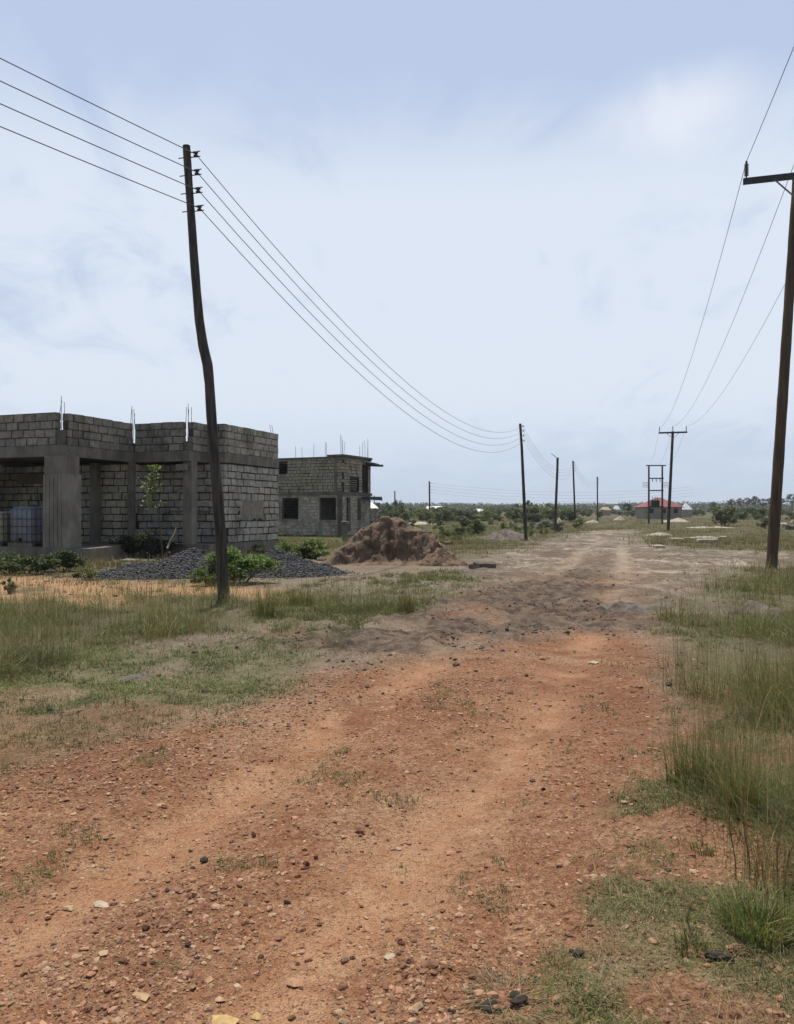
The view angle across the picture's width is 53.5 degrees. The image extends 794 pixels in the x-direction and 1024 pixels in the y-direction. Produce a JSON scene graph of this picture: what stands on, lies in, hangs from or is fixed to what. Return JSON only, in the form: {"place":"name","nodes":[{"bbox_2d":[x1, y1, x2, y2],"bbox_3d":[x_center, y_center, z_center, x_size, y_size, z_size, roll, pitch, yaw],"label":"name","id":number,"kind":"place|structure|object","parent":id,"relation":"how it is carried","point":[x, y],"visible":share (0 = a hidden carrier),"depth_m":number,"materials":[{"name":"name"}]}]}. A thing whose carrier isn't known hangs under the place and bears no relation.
{"place":"outdoors","nodes":[
{"label":"outdoors","id":0,"kind":"place"},
{"bbox_2d":[243,565,476,631],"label":"short grass","id":1,"kind":"structure","parent":0,"point":[364,611],"depth_m":12.79,"materials":[{"name":"plant"}]},
{"bbox_2d":[0,510,793,1023],"bbox_3d":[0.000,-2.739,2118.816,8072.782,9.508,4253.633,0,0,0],"label":"ground","id":2,"kind":"structure","parent":0,"point":[590,552],"depth_m":4.32,"materials":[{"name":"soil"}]},
{"bbox_2d":[0,577,16,593],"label":"leafy bush","id":3,"kind":"object","parent":2,"relation":"on","point":[8,588],"visible":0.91,"depth_m":15.00,"materials":[{"name":"green plant"}]},
{"bbox_2d":[0,551,62,574],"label":"leafy bush","id":4,"kind":"object","parent":2,"relation":"on","point":[25,560],"visible":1,"depth_m":19.64,"materials":[{"name":"green plant"}]},
{"bbox_2d":[38,550,88,571],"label":"leafy bush","id":5,"kind":"object","parent":2,"relation":"on","point":[63,554],"visible":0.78,"depth_m":20.51,"materials":[{"name":"green plant"}]},
{"bbox_2d":[61,905,75,910],"bbox_3d":[-1.307,1.577,3.141,0.053,0.017,0.041,0,0,16],"label":"flat stone","id":6,"kind":"object","parent":2,"relation":"on","point":[70,907],"visible":1,"depth_m":3.13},
{"bbox_2d":[72,569,99,579],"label":"leafy bush","id":7,"kind":"object","parent":2,"relation":"on","point":[88,572],"visible":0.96,"depth_m":18.02,"materials":[{"name":"green plant"}]},
{"bbox_2d":[93,900,108,907],"bbox_3d":[-1.185,1.575,3.158,0.074,0.014,0.050,0,0,25],"label":"flat stone","id":8,"kind":"object","parent":2,"relation":"on","point":[100,903],"visible":1,"depth_m":3.15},
{"bbox_2d":[115,673,152,680],"bbox_3d":[-2.499,1.562,7.389,0.690,0.095,0.506,0,0,0],"label":"flat stone","id":9,"kind":"object","parent":2,"relation":"on","point":[140,675],"visible":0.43,"depth_m":7.34,"materials":[{"name":"grey stone"}]},
{"bbox_2d":[0,396,278,562],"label":"unfinished house","id":10,"kind":"structure","parent":2,"relation":"on","point":[78,480],"depth_m":27.89,"materials":[{"name":"concrete"}]},
{"bbox_2d":[0,510,10,545],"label":"caged tank","id":11,"kind":"object","parent":10,"relation":"on","point":[3,527],"visible":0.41,"depth_m":25.31,"materials":[{"name":"white plastic"}]},
{"bbox_2d":[7,505,42,546],"bbox_3d":[-11.813,0.435,25.515,1.018,1.330,1.244,0,0,20],"label":"caged tank","id":12,"kind":"object","parent":10,"relation":"on","point":[26,526],"visible":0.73,"depth_m":25.05,"materials":[{"name":"grey plastic"}]},
{"bbox_2d":[131,992,149,1000],"bbox_3d":[-0.808,1.526,2.483,0.072,0.011,0.034,0,0,26],"label":"flat stone","id":13,"kind":"object","parent":2,"relation":"on","point":[143,996],"visible":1,"depth_m":2.48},
{"bbox_2d":[106,528,182,557],"bbox_3d":[-8.633,1.094,26.851,2.737,1.092,0.878,0,0,0],"label":"leafy bush","id":14,"kind":"object","parent":2,"relation":"on","point":[155,542],"visible":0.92,"depth_m":26.79,"materials":[{"name":"green plant"}]},
{"bbox_2d":[137,464,169,558],"bbox_3d":[-7.879,0.057,25.399,1.036,3.206,0.643,0,0,0],"label":"sapling","id":15,"kind":"object","parent":2,"relation":"on","point":[154,484],"visible":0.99,"depth_m":25.37,"materials":[{"name":"green plant"}]},
{"bbox_2d":[154,954,182,975],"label":"grass tuft","id":16,"kind":"object","parent":2,"relation":"on","point":[165,962],"visible":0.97,"depth_m":2.65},
{"bbox_2d":[31,547,361,582],"bbox_3d":[-5.015,1.322,19.574,8.207,0.866,4.889,0,0,0],"label":"gravel heap","id":17,"kind":"object","parent":2,"relation":"on","point":[183,563],"visible":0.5,"depth_m":18.64,"materials":[{"name":"gravel"}]},
{"bbox_2d":[186,569,216,585],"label":"leafy bush","id":18,"kind":"object","parent":2,"relation":"on","point":[201,574],"visible":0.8,"depth_m":16.11,"materials":[{"name":"green plant"}]},
{"bbox_2d":[178,144,229,598],"bbox_3d":[-3.402,-2.411,13.860,0.919,8.077,0.212,0,0,0],"label":"utility pole","id":19,"kind":"object","parent":2,"relation":"on","point":[217,503],"visible":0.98,"depth_m":13.79,"materials":[{"name":"brown wood"}]},
{"bbox_2d":[0,80,587,482],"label":"power line","id":20,"kind":"object","parent":19,"relation":"attached to","point":[230,211],"visible":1,"depth_m":14.04,"materials":[{"name":"metal"}]},
{"bbox_2d":[0,126,588,487],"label":"power line","id":21,"kind":"object","parent":19,"relation":"attached to","point":[231,243],"visible":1,"depth_m":14.18,"materials":[{"name":"metal"}]},
{"bbox_2d":[0,58,593,481],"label":"power line","id":22,"kind":"object","parent":19,"relation":"attached to","point":[246,214],"visible":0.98,"depth_m":14.21,"materials":[{"name":"metal"}]},
{"bbox_2d":[0,569,428,681],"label":"tall grass","id":23,"kind":"structure","parent":2,"relation":"on","point":[164,624],"depth_m":10.68,"materials":[{"name":"plant"}]},
{"bbox_2d":[212,1015,238,1023],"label":"flat stone","id":24,"kind":"object","parent":2,"relation":"on","point":[222,1019],"visible":1,"depth_m":2.38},
{"bbox_2d":[203,678,261,693],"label":"grass tuft","id":25,"kind":"object","parent":2,"relation":"on","point":[253,683],"visible":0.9,"depth_m":6.99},
{"bbox_2d":[200,545,283,583],"bbox_3d":[-3.360,1.141,16.745,1.495,0.894,1.340,0,0,-43],"label":"leafy bush","id":26,"kind":"object","parent":2,"relation":"on","point":[238,564],"visible":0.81,"depth_m":16.66,"materials":[{"name":"green plant"}]},
{"bbox_2d":[251,1012,261,1019],"bbox_3d":[-0.431,1.550,2.420,0.034,0.013,0.032,0,0,-28],"label":"stone","id":27,"kind":"object","parent":2,"relation":"on","point":[257,1016],"visible":1,"depth_m":2.42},
{"bbox_2d":[247,544,265,553],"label":"leafy bush","id":28,"kind":"object","parent":2,"relation":"on","point":[258,546],"visible":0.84,"depth_m":28.37,"materials":[{"name":"green plant"}]},
{"bbox_2d":[245,560,292,617],"bbox_3d":[-1.959,1.088,11.572,0.690,0.930,0.807,0,0,-42],"label":"grass tuft","id":29,"kind":"object","parent":2,"relation":"on","point":[259,607],"visible":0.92,"depth_m":11.50,"materials":[{"name":"plant"}]},
{"bbox_2d":[286,977,303,986],"bbox_3d":[-0.337,1.550,2.595,0.061,0.020,0.056,0,0,0],"label":"flat stone","id":30,"kind":"object","parent":2,"relation":"on","point":[294,982],"visible":1,"depth_m":2.59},
{"bbox_2d":[236,548,365,579],"bbox_3d":[-3.154,1.344,19.854,4.750,0.859,3.876,0,0,0],"label":"gravel heap","id":31,"kind":"object","parent":2,"relation":"on","point":[296,566],"visible":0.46,"depth_m":19.26,"materials":[{"name":"gravel"}]},
{"bbox_2d":[274,539,329,560],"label":"leafy bush","id":32,"kind":"object","parent":2,"relation":"on","point":[307,547],"visible":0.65,"depth_m":25.26,"materials":[{"name":"green plant"}]},
{"bbox_2d":[284,569,321,605],"bbox_3d":[-1.589,1.207,13.113,0.972,0.736,0.892,0,0,0],"label":"grass tuft","id":33,"kind":"object","parent":2,"relation":"on","point":[299,597],"visible":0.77,"depth_m":13.06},
{"bbox_2d":[276,434,382,535],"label":"unfinished storey building","id":34,"kind":"structure","parent":2,"relation":"on","point":[327,495],"depth_m":63.40,"materials":[{"name":"concrete"}]},
{"bbox_2d":[341,521,348,540],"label":"block pillar","id":35,"kind":"structure","parent":2,"relation":"on","point":[345,529],"depth_m":51.85,"materials":[{"name":"concrete"}]},
{"bbox_2d":[354,825,364,833],"bbox_3d":[-0.182,1.533,3.796,0.056,0.041,0.034,0,0,12],"label":"stone","id":36,"kind":"object","parent":2,"relation":"on","point":[360,829],"visible":0.97,"depth_m":3.79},
{"bbox_2d":[371,508,378,523],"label":"block fence","id":37,"kind":"object","parent":2,"relation":"on","point":[374,515],"visible":0.25,"depth_m":111.89,"materials":[{"name":"concrete"}]},
{"bbox_2d":[3,547,780,716],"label":"earth clods","id":38,"kind":"object","parent":2,"relation":"on","point":[534,630],"visible":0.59,"depth_m":9.96,"materials":[{"name":"soil"}]},
{"bbox_2d":[320,516,468,565],"bbox_3d":[-0.200,0.875,24.050,5.000,1.533,3.500,0,0,0],"label":"earth mound","id":39,"kind":"object","parent":2,"relation":"on","point":[388,541],"visible":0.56,"depth_m":23.40,"materials":[{"name":"soil"}]},
{"bbox_2d":[382,504,406,517],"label":"field shrub","id":40,"kind":"object","parent":2,"relation":"on","point":[393,509],"visible":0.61,"depth_m":136.45,"materials":[{"name":"green plant"}]},
{"bbox_2d":[0,572,793,1023],"bbox_3d":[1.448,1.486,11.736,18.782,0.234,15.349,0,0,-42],"label":"short grass","id":41,"kind":"structure","parent":2,"relation":"on","point":[322,766],"depth_m":5.08,"materials":[{"name":"plant"}]},
{"bbox_2d":[0,516,793,592],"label":"field grass","id":42,"kind":"structure","parent":2,"relation":"on","point":[463,543],"depth_m":43.14,"materials":[{"name":"plant"}]},
{"bbox_2d":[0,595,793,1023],"bbox_3d":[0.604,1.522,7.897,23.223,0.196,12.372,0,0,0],"label":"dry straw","id":43,"kind":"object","parent":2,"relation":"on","point":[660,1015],"visible":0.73,"depth_m":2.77,"materials":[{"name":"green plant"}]},
{"bbox_2d":[391,510,411,521],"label":"field shrub","id":44,"kind":"object","parent":2,"relation":"on","point":[405,516],"visible":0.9,"depth_m":124.29,"materials":[{"name":"green plant"}]},
{"bbox_2d":[392,574,424,612],"bbox_3d":[0.172,1.202,12.252,0.796,0.788,0.765,0,0,-12],"label":"grass tuft","id":45,"kind":"object","parent":2,"relation":"on","point":[407,603],"visible":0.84,"depth_m":12.21,"materials":[{"name":"plant"}]},
{"bbox_2d":[414,509,434,521],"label":"field shrub","id":46,"kind":"object","parent":2,"relation":"on","point":[419,514],"visible":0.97,"depth_m":125.77,"materials":[{"name":"green plant"}]},
{"bbox_2d":[431,511,445,520],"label":"field shrub","id":47,"kind":"object","parent":2,"relation":"on","point":[436,513],"visible":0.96,"depth_m":121.04,"materials":[{"name":"green plant"}]},
{"bbox_2d":[417,547,467,565],"bbox_3d":[1.350,1.395,23.100,1.840,0.740,1.265,0,0,-17],"label":"earth mound","id":48,"kind":"object","parent":2,"relation":"on","point":[441,557],"visible":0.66,"depth_m":22.87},
{"bbox_2d":[437,525,450,536],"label":"field shrub","id":49,"kind":"object","parent":2,"relation":"on","point":[445,532],"visible":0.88,"depth_m":61.83,"materials":[{"name":"green plant"}]},
{"bbox_2d":[438,508,455,521],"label":"field shrub","id":50,"kind":"object","parent":2,"relation":"on","point":[448,512],"visible":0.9,"depth_m":122.41,"materials":[{"name":"green plant"}]},
{"bbox_2d":[450,525,467,535],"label":"field shrub","id":51,"kind":"object","parent":2,"relation":"on","point":[460,530],"visible":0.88,"depth_m":59.92,"materials":[{"name":"green plant"}]},
{"bbox_2d":[456,510,472,518],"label":"field shrub","id":52,"kind":"object","parent":2,"relation":"on","point":[467,514],"visible":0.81,"depth_m":130.16,"materials":[{"name":"green plant"}]},
{"bbox_2d":[458,517,486,534],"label":"field shrub","id":53,"kind":"object","parent":2,"relation":"on","point":[477,527],"visible":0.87,"depth_m":65.79,"materials":[{"name":"green plant"}]},
{"bbox_2d":[465,509,481,519],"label":"field shrub","id":54,"kind":"object","parent":2,"relation":"on","point":[475,516],"visible":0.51,"depth_m":133.88,"materials":[{"name":"green plant"}]},
{"bbox_2d":[473,562,495,567],"bbox_3d":[2.462,1.499,22.098,0.617,0.207,0.313,0,0,-12],"label":"concrete block","id":55,"kind":"object","parent":2,"relation":"on","point":[488,564],"depth_m":21.99,"materials":[{"name":"grey concrete"}]},
{"bbox_2d":[478,1000,501,1012],"bbox_3d":[0.285,1.528,2.432,0.067,0.015,0.053,0,0,-13],"label":"dung pile","id":56,"kind":"object","parent":2,"relation":"on","point":[488,1009],"visible":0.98,"depth_m":2.43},
{"bbox_2d":[480,529,533,540],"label":"gravel heap","id":57,"kind":"object","parent":2,"relation":"on","point":[507,534],"visible":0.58,"depth_m":54.29,"materials":[{"name":"gravel"}]},
{"bbox_2d":[441,958,583,1023],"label":"grass tuft","id":58,"kind":"object","parent":2,"relation":"on","point":[505,982],"visible":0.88,"depth_m":2.50,"materials":[{"name":"plant"}]},
{"bbox_2d":[506,507,522,519],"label":"field shrub","id":59,"kind":"object","parent":2,"relation":"on","point":[514,514],"visible":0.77,"depth_m":132.81,"materials":[{"name":"green plant"}]},
{"bbox_2d":[509,990,527,1004],"bbox_3d":[0.379,1.516,2.456,0.060,0.018,0.062,0,0,0],"label":"dung pile","id":60,"kind":"object","parent":2,"relation":"on","point":[516,998],"visible":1,"depth_m":2.45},
{"bbox_2d":[519,424,527,540],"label":"utility pole","id":61,"kind":"object","parent":2,"relation":"on","point":[523,493],"visible":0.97,"depth_m":53.42,"materials":[{"name":"brown wood"}]},
{"bbox_2d":[518,504,541,521],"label":"field shrub","id":62,"kind":"object","parent":2,"relation":"on","point":[534,509],"visible":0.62,"depth_m":125.61,"materials":[{"name":"green plant"}]},
{"bbox_2d":[527,506,546,521],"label":"field shrub","id":63,"kind":"object","parent":2,"relation":"on","point":[542,513],"visible":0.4,"depth_m":127.11,"materials":[{"name":"green plant"}]},
{"bbox_2d":[530,513,543,521],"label":"field shrub","id":64,"kind":"object","parent":2,"relation":"on","point":[538,516],"visible":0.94,"depth_m":122.66,"materials":[{"name":"green plant"}]},
{"bbox_2d":[542,507,560,520],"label":"field shrub","id":65,"kind":"object","parent":2,"relation":"on","point":[548,512],"visible":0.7,"depth_m":132.79,"materials":[{"name":"green plant"}]},
{"bbox_2d":[551,453,558,532],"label":"utility pole","id":66,"kind":"object","parent":2,"relation":"on","point":[556,496],"visible":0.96,"depth_m":74.90,"materials":[{"name":"brown wood"}]},
{"bbox_2d":[551,522,566,531],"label":"field shrub","id":67,"kind":"object","parent":2,"relation":"on","point":[560,524],"visible":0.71,"depth_m":77.81,"materials":[{"name":"green plant"}]},
{"bbox_2d":[562,508,582,521],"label":"field shrub","id":68,"kind":"object","parent":2,"relation":"on","point":[569,515],"visible":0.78,"depth_m":122.66,"materials":[{"name":"green plant"}]},
{"bbox_2d":[572,461,575,527],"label":"utility pole","id":69,"kind":"object","parent":2,"relation":"on","point":[573,462],"visible":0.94,"depth_m":94.41,"materials":[{"name":"brown wood"}]},
{"bbox_2d":[569,948,584,955],"bbox_3d":[0.609,1.492,2.670,0.053,0.016,0.040,0,0,0],"label":"dung pile","id":70,"kind":"object","parent":2,"relation":"on","point":[579,951],"visible":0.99,"depth_m":2.66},
{"bbox_2d":[572,517,583,528],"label":"field shrub","id":71,"kind":"object","parent":2,"relation":"on","point":[577,522],"visible":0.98,"depth_m":91.58,"materials":[{"name":"green plant"}]},
{"bbox_2d":[372,500,793,511],"bbox_3d":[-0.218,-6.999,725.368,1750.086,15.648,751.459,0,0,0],"label":"woodland","id":72,"kind":"object","parent":2,"relation":"on","point":[704,506],"visible":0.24,"depth_m":554.87,"materials":[{"name":"green plant"}]},
{"bbox_2d":[597,477,597,519],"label":"utility pole","id":73,"kind":"object","parent":2,"relation":"on","point":[597,498],"visible":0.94,"depth_m":127.89,"materials":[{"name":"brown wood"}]},
{"bbox_2d":[0,103,580,477],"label":"power line","id":74,"kind":"object","parent":73,"relation":"attached to","point":[233,230],"visible":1,"depth_m":14.21,"materials":[{"name":"metal"}]},
{"bbox_2d":[600,507,610,515],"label":"house","id":75,"kind":"structure","parent":2,"relation":"on","point":[607,511],"depth_m":240.10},
{"bbox_2d":[621,503,632,512],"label":"tree","id":76,"kind":"object","parent":2,"relation":"on","point":[628,508],"visible":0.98,"depth_m":249.59,"materials":[{"name":"green plant"}]},
{"bbox_2d":[593,601,674,612],"bbox_3d":[3.813,1.574,12.710,1.725,0.254,1.265,0,0,0],"label":"earth mound","id":77,"kind":"object","parent":2,"relation":"on","point":[620,606],"visible":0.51,"depth_m":12.54,"materials":[{"name":"grey soil"}]},
{"bbox_2d":[622,863,671,883],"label":"grass tuft","id":78,"kind":"object","parent":2,"relation":"on","point":[642,871],"visible":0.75,"depth_m":3.29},
{"bbox_2d":[642,465,668,523],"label":"transformer frame","id":79,"kind":"object","parent":2,"relation":"on","point":[653,503],"visible":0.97,"depth_m":111.88,"materials":[{"name":"grey metal"}]},
{"bbox_2d":[634,498,682,518],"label":"house","id":80,"kind":"structure","parent":2,"relation":"on","point":[655,512],"depth_m":160.27,"materials":[{"name":"concrete"}]},
{"bbox_2d":[659,426,686,530],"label":"voltage pole","id":81,"kind":"object","parent":2,"relation":"on","point":[670,484],"visible":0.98,"depth_m":80.88,"materials":[{"name":"brown wood"}]},
{"bbox_2d":[663,518,688,521],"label":"sand heap","id":82,"kind":"object","parent":2,"relation":"on","point":[678,520],"visible":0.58,"depth_m":124.34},
{"bbox_2d":[682,503,692,516],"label":"house","id":83,"kind":"structure","parent":2,"relation":"on","point":[687,509],"depth_m":185.08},
{"bbox_2d":[682,899,693,932],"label":"dry stalk","id":84,"kind":"object","parent":2,"relation":"on","point":[688,911],"visible":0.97,"depth_m":2.79,"materials":[{"name":"green plant"}]},
{"bbox_2d":[667,921,721,957],"bbox_3d":[1.018,1.449,2.707,0.166,0.142,0.167,0,0,-22],"label":"grass tuft","id":85,"kind":"object","parent":2,"relation":"on","point":[685,940],"visible":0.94,"depth_m":2.71,"materials":[{"name":"plant"}]},
{"bbox_2d":[685,834,717,855],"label":"grass tuft","id":86,"kind":"object","parent":2,"relation":"on","point":[706,847],"visible":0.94,"depth_m":3.50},
{"bbox_2d":[648,698,755,790],"bbox_3d":[1.648,1.242,4.353,0.640,0.571,0.647,0,0,-26],"label":"grass tuft","id":87,"kind":"object","parent":2,"relation":"on","point":[682,768],"visible":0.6,"depth_m":4.29,"materials":[{"name":"plant"}]},
{"bbox_2d":[619,548,793,920],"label":"tall grass","id":88,"kind":"structure","parent":2,"relation":"on","point":[773,691],"depth_m":5.73,"materials":[{"name":"plant"}]},
{"bbox_2d":[703,950,733,959],"bbox_3d":[1.081,1.487,2.645,0.092,0.020,0.046,0,0,0],"label":"rock","id":89,"kind":"object","parent":2,"relation":"on","point":[717,954],"visible":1,"depth_m":2.63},
{"bbox_2d":[707,505,738,526],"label":"field shrub","id":90,"kind":"object","parent":2,"relation":"on","point":[725,511],"visible":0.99,"depth_m":99.86,"materials":[{"name":"green plant"}]},
{"bbox_2d":[726,787,736,879],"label":"dry stalk","id":91,"kind":"object","parent":2,"relation":"on","point":[732,831],"visible":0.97,"depth_m":3.22,"materials":[{"name":"brown plant"}]},
{"bbox_2d":[687,689,792,820],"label":"grass tuft","id":92,"kind":"object","parent":2,"relation":"on","point":[755,794],"visible":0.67,"depth_m":3.87,"materials":[{"name":"plant"}]},
{"bbox_2d":[688,847,793,950],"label":"grass tuft","id":93,"kind":"object","parent":2,"relation":"on","point":[744,915],"visible":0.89,"depth_m":2.83,"materials":[{"name":"plant"}]},
{"bbox_2d":[735,508,750,519],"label":"field shrub","id":94,"kind":"object","parent":2,"relation":"on","point":[743,515],"visible":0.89,"depth_m":151.68,"materials":[{"name":"green plant"}]},
{"bbox_2d":[739,779,750,882],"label":"dry stalk","id":95,"kind":"object","parent":2,"relation":"on","point":[743,794],"visible":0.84,"depth_m":3.22,"materials":[{"name":"brown plant"}]},
{"bbox_2d":[722,600,784,616],"bbox_3d":[5.367,1.482,11.916,1.265,0.304,1.150,0,0,0],"label":"earth mound","id":96,"kind":"object","parent":2,"relation":"on","point":[755,605],"visible":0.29,"depth_m":11.76,"materials":[{"name":"grey soil"}]},
{"bbox_2d":[748,496,760,506],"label":"tree","id":97,"kind":"object","parent":2,"relation":"on","point":[753,499],"visible":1,"depth_m":379.41,"materials":[{"name":"green plant"}]},
{"bbox_2d":[749,511,761,519],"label":"field shrub","id":98,"kind":"object","parent":2,"relation":"on","point":[756,516],"visible":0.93,"depth_m":151.76,"materials":[{"name":"green plant"}]},
{"bbox_2d":[745,506,768,516],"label":"field shrub","id":99,"kind":"object","parent":2,"relation":"on","point":[763,512],"visible":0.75,"depth_m":156.84,"materials":[{"name":"green plant"}]},
{"bbox_2d":[755,516,768,528],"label":"field shrub","id":100,"kind":"object","parent":2,"relation":"on","point":[763,523],"visible":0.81,"depth_m":89.86,"materials":[{"name":"green plant"}]},
{"bbox_2d":[739,860,793,934],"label":"grass tuft","id":101,"kind":"object","parent":2,"relation":"on","point":[783,909],"visible":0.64,"depth_m":2.88,"materials":[{"name":"plant"}]},
{"bbox_2d":[743,161,793,569],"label":"voltage pole","id":102,"kind":"object","parent":2,"relation":"on","point":[778,455],"visible":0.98,"depth_m":20.50,"materials":[{"name":"wood"}]},
{"bbox_2d":[648,47,793,465],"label":"power line","id":103,"kind":"object","parent":102,"relation":"attached to","point":[733,209],"visible":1,"depth_m":22.50,"materials":[{"name":"metal"}]},
{"bbox_2d":[662,165,793,459],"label":"power line","id":104,"kind":"object","parent":102,"relation":"attached to","point":[745,290],"visible":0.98,"depth_m":28.64,"materials":[{"name":"metal"}]},
{"bbox_2d":[770,804,783,912],"bbox_3d":[1.455,1.314,3.000,0.063,0.417,0.036,0,0,-14],"label":"dry stalk","id":105,"kind":"object","parent":2,"relation":"on","point":[777,844],"visible":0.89,"depth_m":3.00,"materials":[{"name":"brown plant"}]},
{"bbox_2d":[782,831,793,907],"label":"dry stalk","id":106,"kind":"object","parent":2,"relation":"on","point":[787,859],"visible":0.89,"depth_m":2.97,"materials":[{"name":"brown plant"}]},
{"bbox_2d":[785,494,793,511],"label":"tree","id":107,"kind":"object","parent":2,"relation":"on","point":[788,498],"visible":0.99,"depth_m":391.86,"materials":[{"name":"green plant"}]},
{"bbox_2d":[0,0,793,509],"label":"sky","id":108,"kind":"structure","parent":0,"point":[522,209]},
{"bbox_2d":[695,538,717,542],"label":"concrete block","id":109,"kind":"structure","parent":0,"point":[710,540],"depth_m":47.44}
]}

